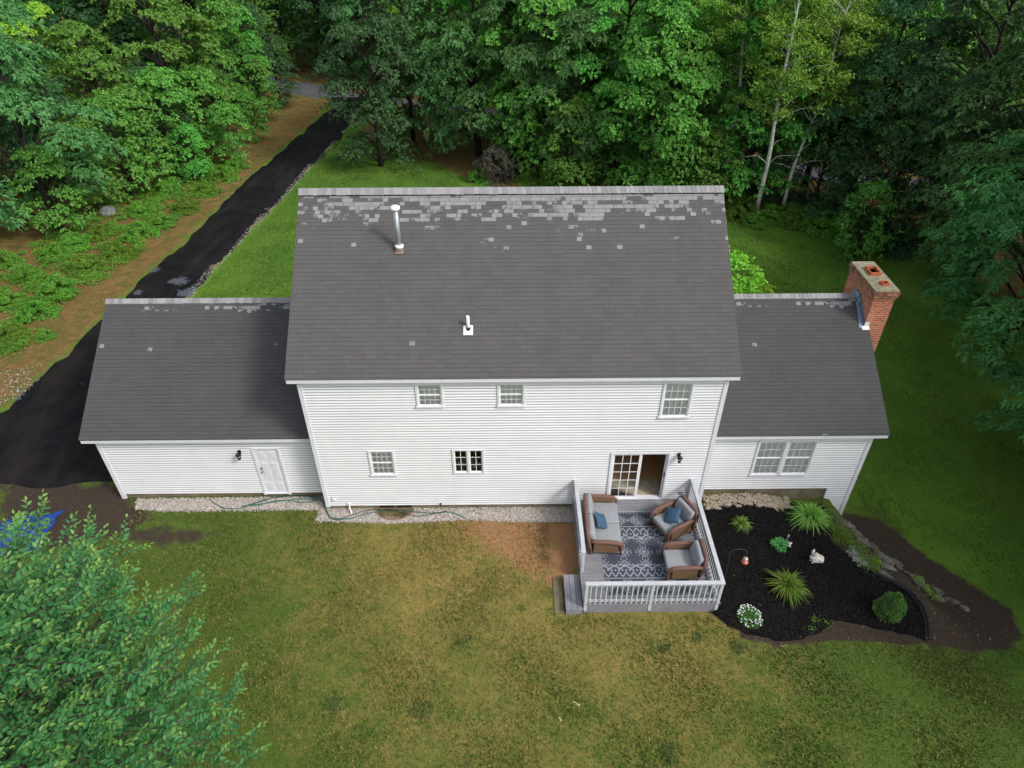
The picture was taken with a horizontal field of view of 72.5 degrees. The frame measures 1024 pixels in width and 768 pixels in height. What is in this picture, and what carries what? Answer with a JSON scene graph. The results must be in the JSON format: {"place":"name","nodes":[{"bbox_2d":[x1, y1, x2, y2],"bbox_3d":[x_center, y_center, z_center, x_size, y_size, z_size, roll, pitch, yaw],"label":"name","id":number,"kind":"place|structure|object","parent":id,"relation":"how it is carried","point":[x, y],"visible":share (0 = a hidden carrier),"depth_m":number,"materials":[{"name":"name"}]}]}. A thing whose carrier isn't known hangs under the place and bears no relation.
{"place":"outdoors","nodes":[
{"label":"outdoors","id":0,"kind":"place"},
{"bbox_2d":[0,97,364,488],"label":"driveway","id":1,"kind":"structure","parent":0,"point":[41,446],"depth_m":30.64,"materials":[{"name":"black asphalt"}]},
{"bbox_2d":[198,137,458,297],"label":"grass","id":2,"kind":"structure","parent":0,"point":[347,180],"depth_m":46.16,"materials":[{"name":"green plant"}]},
{"bbox_2d":[0,1,1023,767],"bbox_3d":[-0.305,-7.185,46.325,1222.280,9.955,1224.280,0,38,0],"label":"ground","id":3,"kind":"structure","parent":0,"point":[986,615],"depth_m":20.81,"materials":[{"name":"green plant"}]},
{"bbox_2d":[10,266,49,290],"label":"shrub","id":4,"kind":"object","parent":3,"relation":"on","point":[17,276],"visible":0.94,"depth_m":35.47,"materials":[{"name":"green plant"}]},
{"bbox_2d":[0,509,66,555],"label":"tarp","id":5,"kind":"object","parent":3,"relation":"on","point":[51,516],"visible":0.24,"depth_m":22.66,"materials":[{"name":"blue plastic"}]},
{"bbox_2d":[0,32,75,192],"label":"leafy tree","id":6,"kind":"object","parent":3,"relation":"on","point":[28,135],"visible":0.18,"depth_m":44.63,"materials":[{"name":"green plant"}]},
{"bbox_2d":[14,299,61,324],"bbox_3d":[-22.487,-3.473,33.083,1.963,1.142,1.695,-15,40,-19],"label":"shrub","id":7,"kind":"object","parent":3,"relation":"on","point":[39,306],"visible":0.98,"depth_m":32.87,"materials":[{"name":"green plant"}]},
{"bbox_2d":[6,142,97,235],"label":"sapling","id":8,"kind":"object","parent":3,"relation":"on","point":[48,161],"visible":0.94,"depth_m":38.88,"materials":[{"name":"green plant"}]},
{"bbox_2d":[0,54,103,195],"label":"leafy tree","id":9,"kind":"object","parent":3,"relation":"on","point":[49,91],"visible":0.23,"depth_m":43.75,"materials":[{"name":"green plant"}]},
{"bbox_2d":[0,0,104,152],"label":"young tree","id":10,"kind":"object","parent":3,"relation":"on","point":[36,6],"visible":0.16,"depth_m":48.52,"materials":[{"name":"green plant"}]},
{"bbox_2d":[35,271,86,302],"bbox_3d":[-22.483,-4.843,34.729,2.119,1.427,2.454,-5,38,-7],"label":"shrub","id":11,"kind":"object","parent":3,"relation":"on","point":[48,285],"visible":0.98,"depth_m":34.26,"materials":[{"name":"green plant"}]},
{"bbox_2d":[0,0,127,231],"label":"oak tree","id":12,"kind":"object","parent":3,"relation":"on","point":[11,11],"visible":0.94,"depth_m":37.54,"materials":[{"name":"green plant"}]},
{"bbox_2d":[61,253,106,277],"bbox_3d":[-22.572,-6.249,36.700,2.126,1.237,1.836,4,38,6],"label":"shrub","id":13,"kind":"object","parent":3,"relation":"on","point":[77,264],"visible":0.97,"depth_m":36.39,"materials":[{"name":"green plant"}]},
{"bbox_2d":[41,113,129,214],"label":"sapling","id":14,"kind":"object","parent":3,"relation":"on","point":[94,197],"visible":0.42,"depth_m":42.23,"materials":[{"name":"green plant"}]},
{"bbox_2d":[34,19,157,170],"bbox_3d":[-28.620,-19.710,48.518,7.106,10.256,6.567,13,40,16],"label":"maple tree","id":15,"kind":"object","parent":3,"relation":"on","point":[67,40],"visible":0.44,"depth_m":46.43,"materials":[{"name":"green plant"}]},
{"bbox_2d":[38,0,172,134],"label":"leafy tree","id":16,"kind":"object","parent":3,"relation":"on","point":[50,20],"visible":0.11,"depth_m":54.65,"materials":[{"name":"green plant"}]},
{"bbox_2d":[73,90,166,202],"bbox_3d":[-25.194,-14.960,44.388,5.163,7.070,5.187,-25,44,-28],"label":"sapling","id":17,"kind":"object","parent":3,"relation":"on","point":[105,101],"visible":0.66,"depth_m":44.02,"materials":[{"name":"green plant"}]},
{"bbox_2d":[0,153,241,358],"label":"undergrowth","id":18,"kind":"object","parent":3,"relation":"on","point":[156,202],"visible":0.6,"depth_m":39.48,"materials":[{"name":"green plant"}]},
{"bbox_2d":[54,0,196,135],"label":"leafy tree","id":19,"kind":"object","parent":3,"relation":"on","point":[97,11],"visible":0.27,"depth_m":52.42,"materials":[{"name":"green plant"}]},
{"bbox_2d":[0,489,270,767],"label":"elm tree","id":20,"kind":"object","parent":3,"relation":"on","point":[85,721],"visible":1,"depth_m":10.72,"materials":[{"name":"green plant"}]},
{"bbox_2d":[120,220,161,242],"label":"shrub","id":21,"kind":"object","parent":3,"relation":"on","point":[140,227],"visible":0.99,"depth_m":40.11,"materials":[{"name":"green plant"}]},
{"bbox_2d":[103,82,189,189],"bbox_3d":[-24.354,-16.220,46.272,5.187,7.070,5.163,-6,38,-7],"label":"sapling","id":22,"kind":"object","parent":3,"relation":"on","point":[138,96],"visible":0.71,"depth_m":45.30,"materials":[{"name":"green plant"}]},
{"bbox_2d":[119,60,194,165],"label":"leafy tree","id":23,"kind":"object","parent":3,"relation":"on","point":[130,69],"visible":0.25,"depth_m":49.28,"materials":[{"name":"green plant"}]},
{"bbox_2d":[88,0,237,146],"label":"maple tree","id":24,"kind":"object","parent":3,"relation":"on","point":[173,11],"visible":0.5,"depth_m":50.89,"materials":[{"name":"green plant"}]},
{"bbox_2d":[0,103,327,403],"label":"fallen leaves","id":25,"kind":"object","parent":3,"relation":"on","point":[133,255],"visible":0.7,"depth_m":38.20,"materials":[{"name":"brown plant"}]},
{"bbox_2d":[133,62,215,173],"bbox_3d":[-24.099,-18.588,49.241,5.680,7.777,5.706,11,39,14],"label":"sapling","id":26,"kind":"object","parent":3,"relation":"on","point":[158,77],"visible":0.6,"depth_m":47.63,"materials":[{"name":"green plant"}]},
{"bbox_2d":[165,121,215,181],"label":"sapling","id":27,"kind":"object","parent":3,"relation":"on","point":[197,167],"visible":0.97,"depth_m":47.66,"materials":[{"name":"green plant"}]},
{"bbox_2d":[129,0,253,131],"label":"maple tree","id":28,"kind":"object","parent":3,"relation":"on","point":[221,11],"visible":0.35,"depth_m":54.37,"materials":[{"name":"green plant"}]},
{"bbox_2d":[165,62,243,154],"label":"sapling","id":29,"kind":"object","parent":3,"relation":"on","point":[204,82],"visible":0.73,"depth_m":51.24,"materials":[{"name":"green plant"}]},
{"bbox_2d":[154,0,263,106],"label":"leafy tree","id":30,"kind":"object","parent":3,"relation":"on","point":[224,44],"visible":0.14,"depth_m":63.50,"materials":[{"name":"green plant"}]},
{"bbox_2d":[179,0,278,102],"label":"leafy tree","id":31,"kind":"object","parent":3,"relation":"on","point":[259,16],"visible":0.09,"depth_m":67.88,"materials":[{"name":"green plant"}]},
{"bbox_2d":[204,99,255,162],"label":"sapling","id":32,"kind":"object","parent":3,"relation":"on","point":[225,108],"visible":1,"depth_m":50.57,"materials":[{"name":"green plant"}]},
{"bbox_2d":[204,5,277,115],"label":"maple tree","id":33,"kind":"object","parent":3,"relation":"on","point":[248,33],"visible":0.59,"depth_m":61.11,"materials":[{"name":"green plant"}]},
{"bbox_2d":[232,89,274,142],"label":"sapling","id":34,"kind":"object","parent":3,"relation":"on","point":[247,95],"visible":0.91,"depth_m":56.37,"materials":[{"name":"green plant"}]},
{"bbox_2d":[239,57,281,121],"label":"sapling","id":35,"kind":"object","parent":3,"relation":"on","point":[254,67],"visible":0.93,"depth_m":61.46,"materials":[{"name":"green plant"}]},
{"bbox_2d":[250,32,303,109],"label":"leafy tree","id":36,"kind":"object","parent":3,"relation":"on","point":[269,53],"visible":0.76,"depth_m":66.23,"materials":[{"name":"green plant"}]},
{"bbox_2d":[243,0,324,71],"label":"maple tree","id":37,"kind":"object","parent":3,"relation":"on","point":[271,16],"visible":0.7,"depth_m":76.91,"materials":[{"name":"green plant"}]},
{"bbox_2d":[277,0,365,65],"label":"maple tree","id":38,"kind":"object","parent":3,"relation":"on","point":[299,17],"visible":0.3,"depth_m":78.80,"materials":[{"name":"green plant"}]},
{"bbox_2d":[284,0,371,83],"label":"leafy tree","id":39,"kind":"object","parent":3,"relation":"on","point":[307,20],"visible":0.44,"depth_m":75.44,"materials":[{"name":"green plant"}]},
{"bbox_2d":[316,0,386,76],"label":"leafy tree","id":40,"kind":"object","parent":3,"relation":"on","point":[331,23],"visible":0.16,"depth_m":76.46,"materials":[{"name":"green plant"}]},
{"bbox_2d":[140,500,572,520],"bbox_3d":[-5.344,4.240,23.482,14.969,0.055,1.125,2,38,3],"label":"gravel strip","id":41,"kind":"object","parent":3,"relation":"on","point":[369,515],"visible":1,"depth_m":23.35,"materials":[{"name":"grey gravel"}]},
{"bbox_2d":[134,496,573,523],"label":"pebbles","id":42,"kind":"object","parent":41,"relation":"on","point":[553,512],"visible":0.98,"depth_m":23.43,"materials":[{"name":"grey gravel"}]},
{"bbox_2d":[313,0,424,173],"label":"leafy tree","id":43,"kind":"object","parent":3,"relation":"on","point":[372,100],"visible":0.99,"depth_m":47.18,"materials":[{"name":"green plant"}]},
{"bbox_2d":[320,0,421,82],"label":"oak tree","id":44,"kind":"object","parent":3,"relation":"on","point":[342,17],"visible":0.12,"depth_m":71.38,"materials":[{"name":"green plant"}]},
{"bbox_2d":[333,0,457,147],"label":"oak tree","id":45,"kind":"object","parent":3,"relation":"on","point":[405,81],"visible":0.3,"depth_m":53.02,"materials":[{"name":"green plant"}]},
{"bbox_2d":[385,0,493,122],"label":"maple tree","id":46,"kind":"object","parent":3,"relation":"on","point":[440,7],"visible":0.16,"depth_m":55.28,"materials":[{"name":"green plant"}]},
{"bbox_2d":[396,0,546,158],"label":"oak tree","id":47,"kind":"object","parent":3,"relation":"on","point":[434,74],"visible":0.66,"depth_m":48.12,"materials":[{"name":"green plant"}]},
{"bbox_2d":[78,185,899,514],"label":"house","id":48,"kind":"structure","parent":3,"relation":"on","point":[452,347],"depth_m":21.37,"materials":[{"name":"white"}]},
{"bbox_2d":[367,450,397,475],"bbox_3d":[-4.115,2.490,22.171,0.860,1.090,0.162,0,38,0],"label":"window","id":49,"kind":"structure","parent":48,"relation":"in","point":[381,462],"depth_m":22.18,"materials":[{"name":"white plastic"}]},
{"bbox_2d":[414,384,444,407],"bbox_3d":[-2.419,0.317,20.510,0.850,0.890,0.162,0,38,0],"label":"window","id":50,"kind":"structure","parent":48,"relation":"in","point":[427,395],"depth_m":20.52,"materials":[{"name":"white plastic"}]},
{"bbox_2d":[452,449,484,473],"bbox_3d":[-1.380,2.438,22.175,1.010,1.070,0.122,0,38,0],"label":"window","id":51,"kind":"structure","parent":48,"relation":"in","point":[468,458],"depth_m":22.19,"materials":[{"name":"white plastic"}]},
{"bbox_2d":[497,383,525,407],"bbox_3d":[-0.024,0.298,20.523,0.860,0.890,0.162,0,38,0],"label":"window","id":52,"kind":"structure","parent":48,"relation":"in","point":[508,394],"depth_m":20.52,"materials":[{"name":"white plastic"}]},
{"bbox_2d":[606,451,671,499],"bbox_3d":[4.071,2.962,22.655,1.910,2.140,0.180,0,38,0],"label":"sliding door","id":53,"kind":"structure","parent":48,"relation":"in","point":[668,454],"depth_m":22.55,"materials":[{"name":"white plastic"}]},
{"bbox_2d":[658,382,695,418],"bbox_3d":[4.872,0.453,20.698,0.950,1.380,0.162,0,38,0],"label":"window","id":54,"kind":"structure","parent":48,"relation":"in","point":[676,400],"depth_m":20.70,"materials":[{"name":"white plastic"}]},
{"bbox_2d":[749,440,788,475],"bbox_3d":[8.436,2.424,22.969,1.010,1.560,0.162,0,38,0],"label":"window","id":55,"kind":"structure","parent":48,"relation":"in","point":[769,455],"depth_m":22.97,"materials":[{"name":"white plastic"}]},
{"bbox_2d":[778,440,818,475],"bbox_3d":[9.406,2.417,22.974,1.010,1.560,0.162,0,38,0],"label":"window","id":56,"kind":"structure","parent":48,"relation":"in","point":[799,454],"depth_m":22.98,"materials":[{"name":"white plastic"}]},
{"bbox_2d":[472,144,520,186],"bbox_3d":[-1.092,-15.032,48.142,3.144,3.011,3.055,29,46,32],"label":"shrub","id":57,"kind":"object","parent":3,"relation":"on","point":[487,157],"visible":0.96,"depth_m":47.75,"materials":[{"name":"grey plant"}]},
{"bbox_2d":[444,0,548,130],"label":"maple tree","id":58,"kind":"object","parent":3,"relation":"on","point":[505,110],"visible":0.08,"depth_m":54.82,"materials":[{"name":"green plant"}]},
{"bbox_2d":[443,0,572,168],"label":"oak tree","id":59,"kind":"object","parent":3,"relation":"on","point":[514,55],"visible":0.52,"depth_m":45.61,"materials":[{"name":"green plant"}]},
{"bbox_2d":[464,0,619,172],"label":"maple tree","id":60,"kind":"object","parent":3,"relation":"on","point":[489,36],"visible":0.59,"depth_m":45.76,"materials":[{"name":"green plant"}]},
{"bbox_2d":[502,0,621,154],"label":"young tree","id":61,"kind":"object","parent":3,"relation":"on","point":[529,87],"visible":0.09,"depth_m":49.16,"materials":[{"name":"green plant"}]},
{"bbox_2d":[537,95,603,186],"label":"sapling","id":62,"kind":"object","parent":3,"relation":"on","point":[568,106],"visible":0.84,"depth_m":45.18,"materials":[{"name":"green plant"}]},
{"bbox_2d":[563,574,582,613],"bbox_3d":[1.795,6.223,20.669,0.485,0.265,1.230,0,38,0],"label":"wooden step","id":63,"kind":"object","parent":3,"relation":"on","point":[577,607],"visible":1,"depth_m":20.51,"materials":[{"name":"grey wood"}]},
{"bbox_2d":[528,2,643,176],"bbox_3d":[4.362,-18.599,45.748,7.723,11.355,8.355,31,47,34],"label":"oak tree","id":64,"kind":"object","parent":3,"relation":"on","point":[584,14],"visible":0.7,"depth_m":43.58,"materials":[{"name":"green plant"}]},
{"bbox_2d":[551,0,706,175],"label":"maple tree","id":65,"kind":"object","parent":3,"relation":"on","point":[605,22],"visible":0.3,"depth_m":43.68,"materials":[{"name":"green plant"}]},
{"bbox_2d":[572,479,725,612],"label":"deck","id":66,"kind":"structure","parent":3,"relation":"on","point":[594,584],"depth_m":20.28,"materials":[{"name":"white wood"}]},
{"bbox_2d":[583,493,622,554],"bbox_3d":[2.816,4.300,21.846,1.164,0.942,2.015,1,38,1],"label":"wicker loveseat","id":67,"kind":"object","parent":66,"relation":"on","point":[603,540],"visible":1,"depth_m":21.59,"materials":[{"name":"grey fabric"}]},
{"bbox_2d":[601,511,696,596],"bbox_3d":[4.050,5.154,21.506,2.620,0.012,3.280,0,38,0],"label":"outdoor rug","id":68,"kind":"object","parent":66,"relation":"on","point":[640,558],"visible":0.52,"depth_m":21.26,"materials":[{"name":"fabric"}]},
{"bbox_2d":[649,495,698,541],"bbox_3d":[5.119,4.200,21.960,1.310,0.942,1.057,-17,41,-21],"label":"wicker armchair","id":69,"kind":"object","parent":68,"relation":"on","point":[688,516],"visible":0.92,"depth_m":21.82,"materials":[{"name":"grey fabric"}]},
{"bbox_2d":[660,538,708,580],"bbox_3d":[5.099,5.169,20.707,1.164,0.942,1.057,0,38,0],"label":"wicker armchair","id":70,"kind":"object","parent":66,"relation":"on","point":[685,559],"visible":1,"depth_m":20.58,"materials":[{"name":"brown wicker"}]},
{"bbox_2d":[589,0,721,185],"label":"maple tree","id":71,"kind":"object","parent":3,"relation":"on","point":[680,18],"visible":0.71,"depth_m":40.66,"materials":[{"name":"green plant"}]},
{"bbox_2d":[622,29,741,185],"bbox_3d":[10.397,-16.365,43.568,7.303,10.541,6.749,-23,43,-27],"label":"maple tree","id":72,"kind":"object","parent":3,"relation":"on","point":[700,38],"visible":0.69,"depth_m":41.79,"materials":[{"name":"green plant"}]},
{"bbox_2d":[677,124,743,202],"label":"sapling","id":73,"kind":"object","parent":3,"relation":"on","point":[719,134],"visible":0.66,"depth_m":42.59,"materials":[{"name":"green plant"}]},
{"bbox_2d":[679,0,760,178],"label":"birch tree","id":74,"kind":"object","parent":3,"relation":"on","point":[707,16],"visible":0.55,"depth_m":41.64,"materials":[{"name":"green plant"}]},
{"bbox_2d":[677,0,781,164],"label":"maple tree","id":75,"kind":"object","parent":3,"relation":"on","point":[737,140],"visible":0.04,"depth_m":47.25,"materials":[{"name":"green plant"}]},
{"bbox_2d":[703,0,784,198],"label":"birch tree","id":76,"kind":"object","parent":3,"relation":"on","point":[735,12],"visible":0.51,"depth_m":40.71,"materials":[{"name":"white plant"}]},
{"bbox_2d":[729,246,767,293],"bbox_3d":[9.357,-4.208,31.947,5.785,4.483,3.679,-3,38,-4],"label":"shrub","id":77,"kind":"object","parent":3,"relation":"on","point":[746,285],"visible":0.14,"depth_m":30.92,"materials":[{"name":"green plant"}]},
{"bbox_2d":[683,0,850,197],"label":"maple tree","id":78,"kind":"object","parent":3,"relation":"on","point":[795,135],"visible":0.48,"depth_m":42.85,"materials":[{"name":"green plant"}]},
{"bbox_2d":[728,0,838,215],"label":"birch tree","id":79,"kind":"object","parent":3,"relation":"on","point":[785,76],"visible":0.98,"depth_m":38.63,"materials":[{"name":"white plant"}]},
{"bbox_2d":[697,501,924,640],"bbox_3d":[8.718,5.659,21.764,6.400,0.425,5.428,0,38,0],"label":"mulch bed","id":80,"kind":"object","parent":3,"relation":"on","point":[831,558],"visible":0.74,"depth_m":21.06,"materials":[{"name":"black wood"}]},
{"bbox_2d":[703,492,790,510],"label":"pale stones","id":81,"kind":"object","parent":80,"relation":"on","point":[765,498],"visible":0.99,"depth_m":23.70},
{"bbox_2d":[762,568,810,610],"bbox_3d":[8.173,5.918,20.622,1.485,0.684,1.559,0,38,0],"label":"daylily","id":82,"kind":"object","parent":80,"relation":"on","point":[789,584],"visible":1,"depth_m":20.61,"materials":[{"name":"green plant"}]},
{"bbox_2d":[780,499,835,535],"bbox_3d":[9.802,4.249,22.882,1.862,0.877,1.806,0,38,0],"label":"daylily","id":83,"kind":"object","parent":80,"relation":"on","point":[811,514],"visible":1,"depth_m":22.80,"materials":[{"name":"green plant"}]},
{"bbox_2d":[872,591,907,622],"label":"dwarf conifer","id":84,"kind":"object","parent":80,"relation":"on","point":[890,606],"visible":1,"depth_m":19.70,"materials":[{"name":"green plant"}]},
{"bbox_2d":[801,207,841,237],"bbox_3d":[19.298,-10.016,43.616,2.472,1.938,2.862,-6,38,-8],"label":"shrub","id":85,"kind":"object","parent":3,"relation":"on","point":[824,221],"visible":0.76,"depth_m":42.98,"materials":[{"name":"green plant"}]},
{"bbox_2d":[769,72,880,229],"bbox_3d":[20.018,-14.293,43.376,6.795,9.574,6.735,-25,44,-28],"label":"leafy tree","id":86,"kind":"object","parent":3,"relation":"on","point":[818,124],"visible":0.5,"depth_m":42.28,"materials":[{"name":"green plant"}]},
{"bbox_2d":[737,182,918,261],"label":"undergrowth","id":87,"kind":"object","parent":3,"relation":"on","point":[899,252],"visible":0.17,"depth_m":44.93,"materials":[{"name":"green plant"}]},
{"bbox_2d":[768,0,891,207],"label":"birch tree","id":88,"kind":"object","parent":3,"relation":"on","point":[858,21],"visible":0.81,"depth_m":38.75,"materials":[{"name":"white plant"}]},
{"bbox_2d":[749,0,927,185],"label":"maple tree","id":89,"kind":"object","parent":3,"relation":"on","point":[809,168],"visible":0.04,"depth_m":44.46,"materials":[{"name":"green plant"}]},
{"bbox_2d":[792,0,897,201],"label":"birch tree","id":90,"kind":"object","parent":3,"relation":"on","point":[867,7],"visible":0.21,"depth_m":40.22,"materials":[{"name":"green plant"}]},
{"bbox_2d":[832,178,899,261],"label":"sapling","id":91,"kind":"object","parent":3,"relation":"on","point":[875,190],"visible":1,"depth_m":38.93,"materials":[{"name":"green plant"}]},
{"bbox_2d":[789,0,963,232],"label":"leafy tree","id":92,"kind":"object","parent":3,"relation":"on","point":[881,65],"visible":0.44,"depth_m":38.94,"materials":[{"name":"green plant"}]},
{"bbox_2d":[822,60,974,251],"bbox_3d":[22.255,-12.897,40.426,7.701,10.851,7.633,27,45,31],"label":"leafy tree","id":93,"kind":"object","parent":3,"relation":"on","point":[913,75],"visible":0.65,"depth_m":38.30,"materials":[{"name":"green plant"}]},
{"bbox_2d":[830,510,970,611],"bbox_3d":[11.992,5.750,22.322,2.261,1.386,4.531,-16,41,-20],"label":"stone edging","id":94,"kind":"object","parent":3,"relation":"on","point":[888,562],"visible":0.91,"depth_m":22.06,"materials":[{"name":"grey stone"}]},
{"bbox_2d":[821,508,884,576],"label":"creeping plants","id":95,"kind":"object","parent":94,"relation":"on","point":[841,535],"visible":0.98,"depth_m":22.17,"materials":[{"name":"green plant"}]},
{"bbox_2d":[871,571,930,639],"bbox_3d":[11.604,6.416,20.492,0.748,0.155,2.431,-9,39,-11],"label":"lawn edging","id":96,"kind":"object","parent":3,"relation":"on","point":[915,599],"visible":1,"depth_m":20.49,"materials":[{"name":"black plastic"}]},
{"bbox_2d":[846,0,989,164],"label":"maple tree","id":97,"kind":"object","parent":3,"relation":"on","point":[920,37],"visible":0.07,"depth_m":48.36,"materials":[{"name":"green plant"}]},
{"bbox_2d":[855,0,1023,250],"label":"leafy tree","id":98,"kind":"object","parent":3,"relation":"on","point":[966,24],"visible":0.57,"depth_m":36.11,"materials":[{"name":"green plant"}]},
{"bbox_2d":[880,0,1023,214],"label":"pine tree","id":99,"kind":"object","parent":3,"relation":"on","point":[1019,3],"visible":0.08,"depth_m":40.27,"materials":[{"name":"green plant"}]},
{"bbox_2d":[900,25,1023,282],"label":"oak tree","id":100,"kind":"object","parent":3,"relation":"on","point":[969,155],"visible":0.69,"depth_m":33.88,"materials":[{"name":"green plant"}]},
{"bbox_2d":[913,0,1023,164],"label":"maple tree","id":101,"kind":"object","parent":3,"relation":"on","point":[990,30],"visible":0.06,"depth_m":48.31,"materials":[{"name":"green plant"}]},
{"bbox_2d":[917,130,1023,359],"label":"oak tree","id":102,"kind":"object","parent":3,"relation":"on","point":[1000,223],"visible":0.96,"depth_m":29.87,"materials":[{"name":"green plant"}]},
{"bbox_2d":[949,295,1023,444],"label":"oak tree","id":103,"kind":"object","parent":3,"relation":"on","point":[1001,371],"visible":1,"depth_m":24.86,"materials":[{"name":"green plant"}]},
{"bbox_2d":[85,60,1021,197],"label":"road","id":104,"kind":"structure","parent":0,"point":[310,90],"depth_m":72.21,"materials":[{"name":"grey asphalt"}]},
{"bbox_2d":[727,226,1023,677],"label":"grass","id":105,"kind":"structure","parent":0,"point":[893,348],"depth_m":28.80,"materials":[{"name":"green plant"}]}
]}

